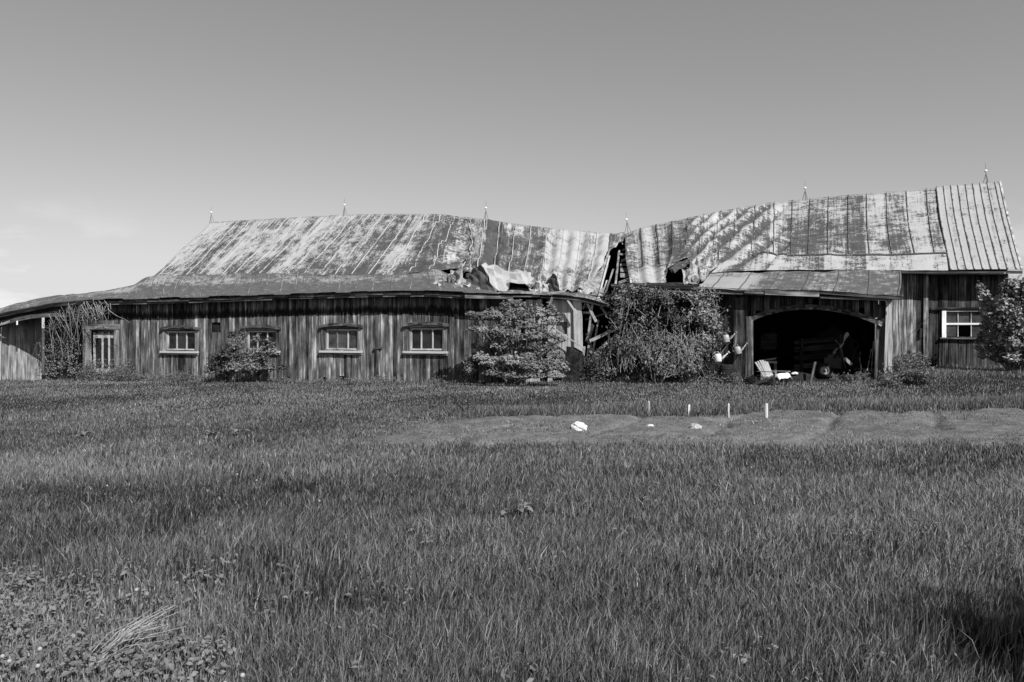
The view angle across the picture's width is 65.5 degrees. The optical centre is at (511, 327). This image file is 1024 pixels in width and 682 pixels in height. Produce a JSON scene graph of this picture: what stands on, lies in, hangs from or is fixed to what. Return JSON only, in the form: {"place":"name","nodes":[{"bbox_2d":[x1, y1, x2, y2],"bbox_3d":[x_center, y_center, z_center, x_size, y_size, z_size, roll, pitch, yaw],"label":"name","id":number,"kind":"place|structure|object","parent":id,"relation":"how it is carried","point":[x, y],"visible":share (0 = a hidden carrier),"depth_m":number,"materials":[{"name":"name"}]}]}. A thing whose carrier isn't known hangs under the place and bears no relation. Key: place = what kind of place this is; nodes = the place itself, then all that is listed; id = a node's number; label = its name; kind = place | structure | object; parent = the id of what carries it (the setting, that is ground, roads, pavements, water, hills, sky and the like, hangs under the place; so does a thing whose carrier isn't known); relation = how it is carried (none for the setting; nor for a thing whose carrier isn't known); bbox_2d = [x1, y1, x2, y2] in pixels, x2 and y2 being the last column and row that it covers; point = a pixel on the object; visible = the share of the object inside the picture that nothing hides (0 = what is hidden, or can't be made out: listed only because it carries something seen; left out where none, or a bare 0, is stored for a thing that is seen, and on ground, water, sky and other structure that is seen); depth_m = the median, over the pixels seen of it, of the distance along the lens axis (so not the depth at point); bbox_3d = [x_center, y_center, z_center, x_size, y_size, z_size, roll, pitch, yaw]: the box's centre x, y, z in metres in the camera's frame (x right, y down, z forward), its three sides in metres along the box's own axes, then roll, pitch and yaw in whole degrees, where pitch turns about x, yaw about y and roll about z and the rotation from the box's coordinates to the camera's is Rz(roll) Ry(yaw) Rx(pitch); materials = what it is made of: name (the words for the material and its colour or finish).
{"place":"outdoors","nodes":[
{"label":"outdoors","id":0,"kind":"place"},
{"bbox_2d":[0,328,1023,681],"bbox_3d":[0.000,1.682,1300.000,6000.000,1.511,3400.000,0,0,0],"label":"ground","id":1,"kind":"structure","parent":0,"point":[784,366],"depth_m":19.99,"materials":[{"name":"plant"}]},
{"bbox_2d":[0,654,4,681],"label":"dandelion","id":2,"kind":"object","parent":1,"relation":"on","point":[2,656],"visible":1,"depth_m":3.47,"materials":[{"name":"white plant"}]},
{"bbox_2d":[7,659,11,681],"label":"dandelion","id":3,"kind":"object","parent":1,"relation":"on","point":[9,661],"visible":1,"depth_m":3.42,"materials":[{"name":"white plant"}]},
{"bbox_2d":[35,664,39,681],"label":"dandelion","id":4,"kind":"object","parent":1,"relation":"on","point":[37,666],"visible":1,"depth_m":3.37,"materials":[{"name":"white plant"}]},
{"bbox_2d":[37,647,41,680],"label":"dandelion","id":5,"kind":"object","parent":1,"relation":"on","point":[39,649],"visible":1,"depth_m":3.52,"materials":[{"name":"white plant"}]},
{"bbox_2d":[76,431,94,437],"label":"broadleaf plant","id":6,"kind":"object","parent":1,"relation":"on","point":[84,433],"visible":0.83,"depth_m":12.61,"materials":[{"name":"grey plant"}]},
{"bbox_2d":[3,605,213,670],"bbox_3d":[-2.014,1.478,3.912,1.285,0.203,0.586,0,0,0],"label":"straw tuft","id":7,"kind":"object","parent":1,"relation":"on","point":[115,642],"visible":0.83,"depth_m":3.81,"materials":[{"name":"grey plant"}]},
{"bbox_2d":[134,588,138,613],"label":"dandelion","id":8,"kind":"object","parent":1,"relation":"on","point":[136,589],"visible":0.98,"depth_m":4.32,"materials":[{"name":"white plant"}]},
{"bbox_2d":[202,430,219,436],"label":"broadleaf plant","id":9,"kind":"object","parent":1,"relation":"on","point":[211,432],"visible":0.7,"depth_m":12.75,"materials":[{"name":"grey plant"}]},
{"bbox_2d":[231,429,248,435],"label":"broadleaf plant","id":10,"kind":"object","parent":1,"relation":"on","point":[237,431],"visible":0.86,"depth_m":12.75,"materials":[{"name":"grey plant"}]},
{"bbox_2d":[203,328,288,382],"bbox_3d":[-9.726,1.032,28.632,3.376,2.049,1.043,0,0,16],"label":"shrub","id":11,"kind":"object","parent":1,"relation":"on","point":[228,352],"visible":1,"depth_m":28.67,"materials":[{"name":"grey plant"}]},
{"bbox_2d":[75,356,762,383],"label":"undergrowth","id":12,"kind":"object","parent":1,"relation":"on","point":[115,376],"visible":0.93,"depth_m":29.73,"materials":[{"name":"grey plant"}]},
{"bbox_2d":[403,400,503,413],"bbox_3d":[-1.229,1.755,17.039,2.126,0.379,1.574,0,0,0],"label":"weed clump","id":13,"kind":"object","parent":1,"relation":"on","point":[434,406],"visible":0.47,"depth_m":16.71,"materials":[{"name":"grey plant"}]},
{"bbox_2d":[442,402,473,418],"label":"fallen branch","id":14,"kind":"object","parent":1,"relation":"on","point":[459,406],"visible":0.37,"depth_m":16.79,"materials":[{"name":"wood"}]},
{"bbox_2d":[0,163,1022,382],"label":"barn","id":15,"kind":"structure","parent":1,"relation":"on","point":[362,296],"depth_m":28.82,"materials":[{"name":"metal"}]},
{"bbox_2d":[2,318,41,380],"bbox_3d":[-20.645,0.844,33.545,1.472,2.954,0.023,0,0,-18],"label":"shed door","id":16,"kind":"structure","parent":15,"relation":"in","point":[19,341],"depth_m":33.55,"materials":[{"name":"grey wood"}]},
{"bbox_2d":[28,300,129,379],"bbox_3d":[-17.280,0.659,31.675,5.932,3.514,1.473,0,0,35],"label":"dead creeper","id":17,"kind":"object","parent":15,"relation":"hanging from","point":[64,332],"visible":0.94,"depth_m":32.13,"materials":[{"name":"grey plant"}]},
{"bbox_2d":[83,324,119,379],"bbox_3d":[-16.363,1.054,31.853,1.782,2.373,0.215,0,0,18],"label":"door","id":18,"kind":"structure","parent":15,"relation":"in","point":[105,343],"depth_m":31.93,"materials":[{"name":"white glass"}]},
{"bbox_2d":[159,326,199,354],"bbox_3d":[-12.737,0.481,30.633,1.772,1.123,0.295,0,0,18],"label":"window","id":19,"kind":"structure","parent":15,"relation":"in","point":[171,340],"depth_m":30.66,"materials":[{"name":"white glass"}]},
{"bbox_2d":[240,325,280,354],"bbox_3d":[-9.275,0.442,29.508,1.696,1.095,0.295,0,0,18],"label":"window","id":20,"kind":"structure","parent":15,"relation":"in","point":[274,335],"depth_m":29.48,"materials":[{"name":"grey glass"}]},
{"bbox_2d":[319,323,362,354],"bbox_3d":[-6.079,0.398,28.469,1.714,1.127,0.295,0,0,18],"label":"window","id":21,"kind":"structure","parent":15,"relation":"in","point":[331,339],"depth_m":28.50,"materials":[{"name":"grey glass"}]},
{"bbox_2d":[402,322,448,355],"bbox_3d":[-2.947,0.373,27.452,1.682,1.155,0.295,0,0,18],"label":"window","id":22,"kind":"structure","parent":15,"relation":"in","point":[415,338],"depth_m":27.48,"materials":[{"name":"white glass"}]},
{"bbox_2d":[434,267,465,285],"bbox_3d":[-2.190,-1.699,28.343,1.410,1.103,2.044,0,0,0],"label":"roofing sheet","id":23,"kind":"object","parent":15,"relation":"on","point":[463,280],"visible":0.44,"depth_m":28.15,"materials":[{"name":"grey metal"}]},
{"bbox_2d":[446,274,455,284],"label":"roofing sheet","id":24,"kind":"object","parent":15,"relation":"on","point":[451,278],"visible":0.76,"depth_m":27.84,"materials":[{"name":"metal"}]},
{"bbox_2d":[453,268,461,283],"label":"roofing sheet","id":25,"kind":"object","parent":15,"relation":"on","point":[458,273],"visible":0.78,"depth_m":27.91,"materials":[{"name":"grey metal"}]},
{"bbox_2d":[460,283,470,287],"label":"roofing sheet","id":26,"kind":"object","parent":15,"relation":"on","point":[465,285],"visible":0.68,"depth_m":27.37,"materials":[{"name":"grey metal"}]},
{"bbox_2d":[465,265,493,290],"bbox_3d":[-1.368,-1.690,27.755,0.780,1.043,2.959,0,0,-25],"label":"roofing sheet","id":27,"kind":"object","parent":15,"relation":"on","point":[477,276],"visible":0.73,"depth_m":27.64,"materials":[{"name":"metal"}]},
{"bbox_2d":[482,262,537,291],"bbox_3d":[-0.070,-1.722,27.204,1.671,1.168,2.458,0,0,-12],"label":"roofing sheet","id":28,"kind":"object","parent":15,"relation":"on","point":[500,279],"visible":0.98,"depth_m":27.12,"materials":[{"name":"grey metal"}]},
{"bbox_2d":[526,282,538,294],"bbox_3d":[0.667,-1.281,26.351,0.433,0.490,0.374,0,0,11],"label":"roofing sheet","id":29,"kind":"object","parent":15,"relation":"on","point":[531,285],"visible":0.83,"depth_m":26.41,"materials":[{"name":"grey metal"}]},
{"bbox_2d":[528,279,542,291],"bbox_3d":[0.769,-1.334,26.455,0.485,0.600,1.150,0,0,0],"label":"roofing sheet","id":30,"kind":"object","parent":15,"relation":"on","point":[539,283],"visible":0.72,"depth_m":26.38,"materials":[{"name":"grey metal"}]},
{"bbox_2d":[542,283,548,291],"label":"roofing sheet","id":31,"kind":"object","parent":15,"relation":"on","point":[545,288],"visible":0.82,"depth_m":26.51,"materials":[{"name":"grey metal"}]},
{"bbox_2d":[546,273,558,291],"bbox_3d":[1.319,-1.476,26.799,0.451,0.794,1.666,0,0,-12],"label":"roofing sheet","id":32,"kind":"object","parent":15,"relation":"on","point":[552,281],"visible":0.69,"depth_m":26.86,"materials":[{"name":"metal"}]},
{"bbox_2d":[577,286,594,294],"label":"roofing sheet","id":33,"kind":"object","parent":15,"relation":"on","point":[587,291],"visible":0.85,"depth_m":26.80,"materials":[{"name":"grey metal"}]},
{"bbox_2d":[599,291,608,299],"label":"roofing sheet","id":34,"kind":"object","parent":15,"relation":"on","point":[604,294],"visible":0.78,"depth_m":26.01,"materials":[{"name":"metal"}]},
{"bbox_2d":[669,247,699,272],"bbox_3d":[5.999,-2.376,28.035,0.827,1.049,2.022,0,0,37],"label":"roofing sheet","id":35,"kind":"object","parent":15,"relation":"on","point":[677,266],"visible":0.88,"depth_m":27.93,"materials":[{"name":"metal"}]},
{"bbox_2d":[682,250,718,283],"bbox_3d":[6.209,-2.024,26.805,1.203,1.480,2.546,0,0,22],"label":"roofing sheet","id":36,"kind":"object","parent":15,"relation":"on","point":[697,271],"visible":0.99,"depth_m":26.88,"materials":[{"name":"grey metal"}]},
{"bbox_2d":[712,351,729,361],"bbox_3d":[6.278,0.857,23.908,0.512,0.329,0.222,0,0,0],"label":"watering can","id":37,"kind":"object","parent":15,"relation":"hanging from","point":[717,358],"visible":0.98,"depth_m":23.83,"materials":[{"name":"white metal"}]},
{"bbox_2d":[720,331,736,342],"bbox_3d":[6.535,0.276,23.997,0.502,0.349,0.213,0,0,24],"label":"watering can","id":38,"kind":"object","parent":15,"relation":"hanging from","point":[725,338],"visible":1,"depth_m":23.95,"materials":[{"name":"grey metal"}]},
{"bbox_2d":[732,342,747,353],"bbox_3d":[6.860,0.622,23.946,0.483,0.366,0.209,0,0,0],"label":"watering can","id":39,"kind":"object","parent":15,"relation":"hanging from","point":[738,349],"visible":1,"depth_m":23.89,"materials":[{"name":"grey metal"}]},
{"bbox_2d":[931,307,988,338],"bbox_3d":[14.340,-0.141,25.369,1.776,1.009,0.157,0,0,18],"label":"window","id":40,"kind":"structure","parent":15,"relation":"in","point":[949,319],"depth_m":25.43,"materials":[{"name":"white paint"}]},
{"bbox_2d":[0,401,1022,681],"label":"clover","id":41,"kind":"object","parent":1,"relation":"on","point":[66,663],"visible":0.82,"depth_m":3.90,"materials":[{"name":"grey plant"}]},
{"bbox_2d":[461,299,569,384],"bbox_3d":[0.023,0.488,25.135,3.467,2.809,3.330,0,0,0],"label":"shrub","id":42,"kind":"object","parent":1,"relation":"on","point":[510,316],"visible":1,"depth_m":24.82,"materials":[{"name":"grey plant"}]},
{"bbox_2d":[501,507,529,519],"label":"broadleaf plant","id":43,"kind":"object","parent":1,"relation":"on","point":[521,509],"visible":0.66,"depth_m":6.50,"materials":[{"name":"grey plant"}]},
{"bbox_2d":[524,502,535,514],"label":"broadleaf plant","id":44,"kind":"object","parent":1,"relation":"on","point":[531,507],"visible":0.67,"depth_m":6.59,"materials":[{"name":"grey plant"}]},
{"bbox_2d":[580,274,730,382],"bbox_3d":[4.264,0.191,24.363,4.679,3.713,1.686,0,0,18],"label":"creeper","id":45,"kind":"object","parent":1,"relation":"on","point":[694,349],"visible":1,"depth_m":24.23,"materials":[{"name":"grey plant"}]},
{"bbox_2d":[719,364,733,382],"bbox_3d":[6.482,1.387,24.075,0.438,0.560,0.438,0,0,0],"label":"barrel","id":46,"kind":"object","parent":1,"relation":"on","point":[725,370],"visible":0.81,"depth_m":23.90,"materials":[{"name":"metal"}]},
{"bbox_2d":[765,403,767,417],"bbox_3d":[4.356,1.493,13.626,0.049,0.399,0.022,0,0,0],"label":"garden stake","id":47,"kind":"object","parent":1,"relation":"on","point":[766,410],"visible":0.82,"depth_m":13.62,"materials":[{"name":"white wood"}]},
{"bbox_2d":[761,333,776,379],"bbox_3d":[8.120,0.917,25.181,0.496,1.473,0.515,0,0,18],"label":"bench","id":48,"kind":"object","parent":1,"relation":"on","point":[768,340],"visible":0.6,"depth_m":25.37,"materials":[{"name":"grey wood"}]},
{"bbox_2d":[753,360,789,385],"bbox_3d":[7.534,1.332,23.177,0.669,0.751,0.878,0,0,-32],"label":"garden chair","id":49,"kind":"object","parent":1,"relation":"on","point":[763,367],"visible":0.79,"depth_m":23.28,"materials":[{"name":"white wood"}]},
{"bbox_2d":[763,373,792,380],"bbox_3d":[7.668,1.407,22.962,0.556,0.230,0.587,0,0,-32],"label":"cloth","id":50,"kind":"object","parent":49,"relation":"on","point":[779,376],"visible":0.93,"depth_m":22.77,"materials":[{"name":"white fabric"}]},
{"bbox_2d":[780,371,816,381],"bbox_3d":[8.770,1.519,24.363,1.125,0.364,0.643,0,0,0],"label":"sack","id":51,"kind":"object","parent":1,"relation":"on","point":[801,376],"visible":0.67,"depth_m":24.16,"materials":[{"name":"fabric"}]},
{"bbox_2d":[809,362,816,381],"bbox_3d":[8.995,1.354,23.811,0.380,0.658,0.090,0,0,-39],"label":"leaning post","id":52,"kind":"object","parent":1,"relation":"on","point":[813,371],"visible":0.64,"depth_m":23.80,"materials":[{"name":"wood"}]},
{"bbox_2d":[794,334,843,372],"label":"slatted gate","id":53,"kind":"structure","parent":1,"relation":"on","point":[801,357],"depth_m":26.01,"materials":[{"name":"black wood"}]},
{"bbox_2d":[803,325,861,373],"bbox_3d":[10.626,0.887,26.502,2.148,1.989,0.839,0,0,0],"label":"tarp heap","id":54,"kind":"object","parent":1,"relation":"on","point":[849,348],"visible":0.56,"depth_m":26.28,"materials":[{"name":"fabric"}]},
{"bbox_2d":[815,337,861,377],"bbox_3d":[10.131,0.935,24.773,1.250,1.297,1.248,0,0,18],"label":"garden tractor","id":55,"kind":"object","parent":1,"relation":"on","point":[827,366],"visible":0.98,"depth_m":24.88,"materials":[{"name":"metal"}]},
{"bbox_2d":[828,370,882,382],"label":"weed clump","id":56,"kind":"object","parent":1,"relation":"on","point":[834,377],"visible":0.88,"depth_m":23.05,"materials":[{"name":"grey plant"}]},
{"bbox_2d":[865,349,871,373],"bbox_3d":[10.640,1.060,23.720,0.271,0.854,0.098,0,0,-20],"label":"garden fork","id":57,"kind":"object","parent":1,"relation":"on","point":[868,362],"visible":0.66,"depth_m":23.73,"materials":[{"name":"wood"}]},
{"bbox_2d":[869,341,873,376],"bbox_3d":[10.731,0.935,23.685,0.234,1.080,0.125,0,0,-29],"label":"shovel","id":58,"kind":"object","parent":1,"relation":"on","point":[871,371],"visible":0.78,"depth_m":23.67,"materials":[{"name":"metal"}]},
{"bbox_2d":[879,363,936,386],"bbox_3d":[10.670,1.338,21.449,1.454,0.728,2.099,0,0,26],"label":"weed clump","id":59,"kind":"object","parent":1,"relation":"on","point":[913,377],"visible":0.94,"depth_m":20.91,"materials":[{"name":"grey plant"}]},
{"bbox_2d":[892,347,931,371],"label":"weed clump","id":60,"kind":"object","parent":1,"relation":"on","point":[897,363],"visible":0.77,"depth_m":24.50,"materials":[{"name":"grey plant"}]},
{"bbox_2d":[972,272,1023,370],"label":"shrub","id":61,"kind":"object","parent":1,"relation":"on","point":[1005,318],"visible":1,"depth_m":23.25,"materials":[{"name":"grey plant"}]},
{"bbox_2d":[0,0,1023,327],"label":"sky","id":62,"kind":"structure","parent":0,"point":[124,124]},
{"bbox_2d":[317,408,1023,449],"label":"garden soil","id":63,"kind":"structure","parent":0,"point":[986,425],"depth_m":12.21,"materials":[{"name":"soil"}]},
{"bbox_2d":[364,410,466,428],"bbox_3d":[-1.721,1.729,14.760,1.870,0.357,2.924,0,0,0],"label":"weed clump","id":64,"kind":"object","parent":63,"relation":"on","point":[397,419],"visible":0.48,"depth_m":14.50,"materials":[{"name":"grey plant"}]},
{"bbox_2d":[571,421,587,430],"bbox_3d":[1.039,1.514,12.294,0.263,0.139,0.218,0,0,0],"label":"plastic bag","id":65,"kind":"object","parent":63,"relation":"on","point":[578,426],"visible":1,"depth_m":12.22,"materials":[{"name":"white plastic"}]},
{"bbox_2d":[689,423,701,428],"bbox_3d":[2.880,1.540,12.497,0.215,0.084,0.163,0,0,0],"label":"plastic scrap","id":66,"kind":"object","parent":63,"relation":"on","point":[694,426],"visible":0.98,"depth_m":12.45,"materials":[{"name":"white plastic"}]}
]}

